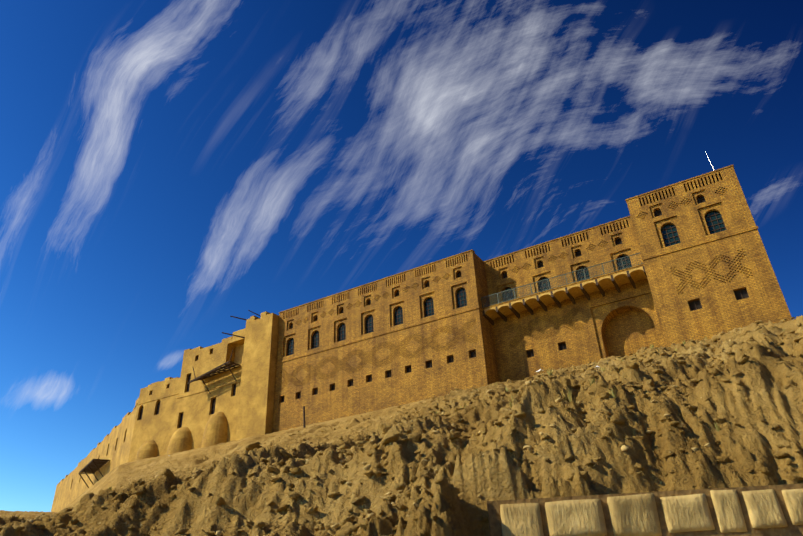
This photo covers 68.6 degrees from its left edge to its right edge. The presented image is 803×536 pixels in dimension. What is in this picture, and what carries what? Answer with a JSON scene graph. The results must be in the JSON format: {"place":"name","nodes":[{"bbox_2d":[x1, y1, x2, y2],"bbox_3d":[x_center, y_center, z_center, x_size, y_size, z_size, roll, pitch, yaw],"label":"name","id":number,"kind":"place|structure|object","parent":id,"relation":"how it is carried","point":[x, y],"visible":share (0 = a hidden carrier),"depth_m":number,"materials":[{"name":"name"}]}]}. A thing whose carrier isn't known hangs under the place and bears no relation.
{"place":"outdoors","nodes":[
{"label":"outdoors","id":0,"kind":"place"},
{"bbox_2d":[0,315,802,535],"bbox_3d":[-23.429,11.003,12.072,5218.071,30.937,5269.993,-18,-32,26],"label":"terrain","id":1,"kind":"structure","parent":0,"point":[502,473],"depth_m":8.20,"materials":[{"name":"soil"}]},
{"bbox_2d":[51,310,278,511],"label":"old houses","id":2,"kind":"structure","parent":1,"relation":"on","point":[169,415],"depth_m":59.06,"materials":[{"name":"brick"}]},
{"bbox_2d":[78,459,109,487],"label":"awning","id":3,"kind":"structure","parent":2,"relation":"attached to","point":[92,466],"depth_m":71.50,"materials":[{"name":"wood"}]},
{"bbox_2d":[187,350,240,393],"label":"timber balcony","id":4,"kind":"structure","parent":2,"relation":"attached to","point":[212,372],"depth_m":58.06,"materials":[{"name":"wood"}]},
{"bbox_2d":[303,406,305,427],"bbox_3d":[-7.634,11.862,46.179,0.287,2.010,0.176,-8,-29,10],"label":"post","id":5,"kind":"object","parent":1,"relation":"on","point":[304,425],"visible":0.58,"depth_m":46.17,"materials":[{"name":"wood"}]},
{"bbox_2d":[272,249,499,432],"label":"block","id":6,"kind":"structure","parent":1,"relation":"on","point":[422,332],"depth_m":48.97,"materials":[{"name":"brick"}]},
{"bbox_2d":[3,328,784,517],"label":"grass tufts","id":7,"kind":"object","parent":1,"relation":"on","point":[593,381],"visible":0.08,"depth_m":9.43,"materials":[{"name":"plant"}]},
{"bbox_2d":[484,216,665,381],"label":"recessed wall","id":8,"kind":"structure","parent":1,"relation":"on","point":[597,326],"depth_m":44.33,"materials":[{"name":"brick"}]},
{"bbox_2d":[481,253,647,324],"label":"balcony","id":9,"kind":"structure","parent":8,"relation":"attached to","point":[617,279],"depth_m":43.51,"materials":[{"name":"stone"}]},
{"bbox_2d":[487,484,802,535],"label":"stone wall","id":10,"kind":"structure","parent":1,"relation":"on","point":[772,510],"depth_m":6.78,"materials":[{"name":"stone"}]},
{"bbox_2d":[625,165,792,347],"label":"tower","id":11,"kind":"structure","parent":1,"relation":"on","point":[709,270],"depth_m":38.06,"materials":[{"name":"brick"}]},
{"bbox_2d":[0,0,802,511],"label":"sky","id":12,"kind":"structure","parent":0,"point":[171,170],"materials":[{"name":"blue"}]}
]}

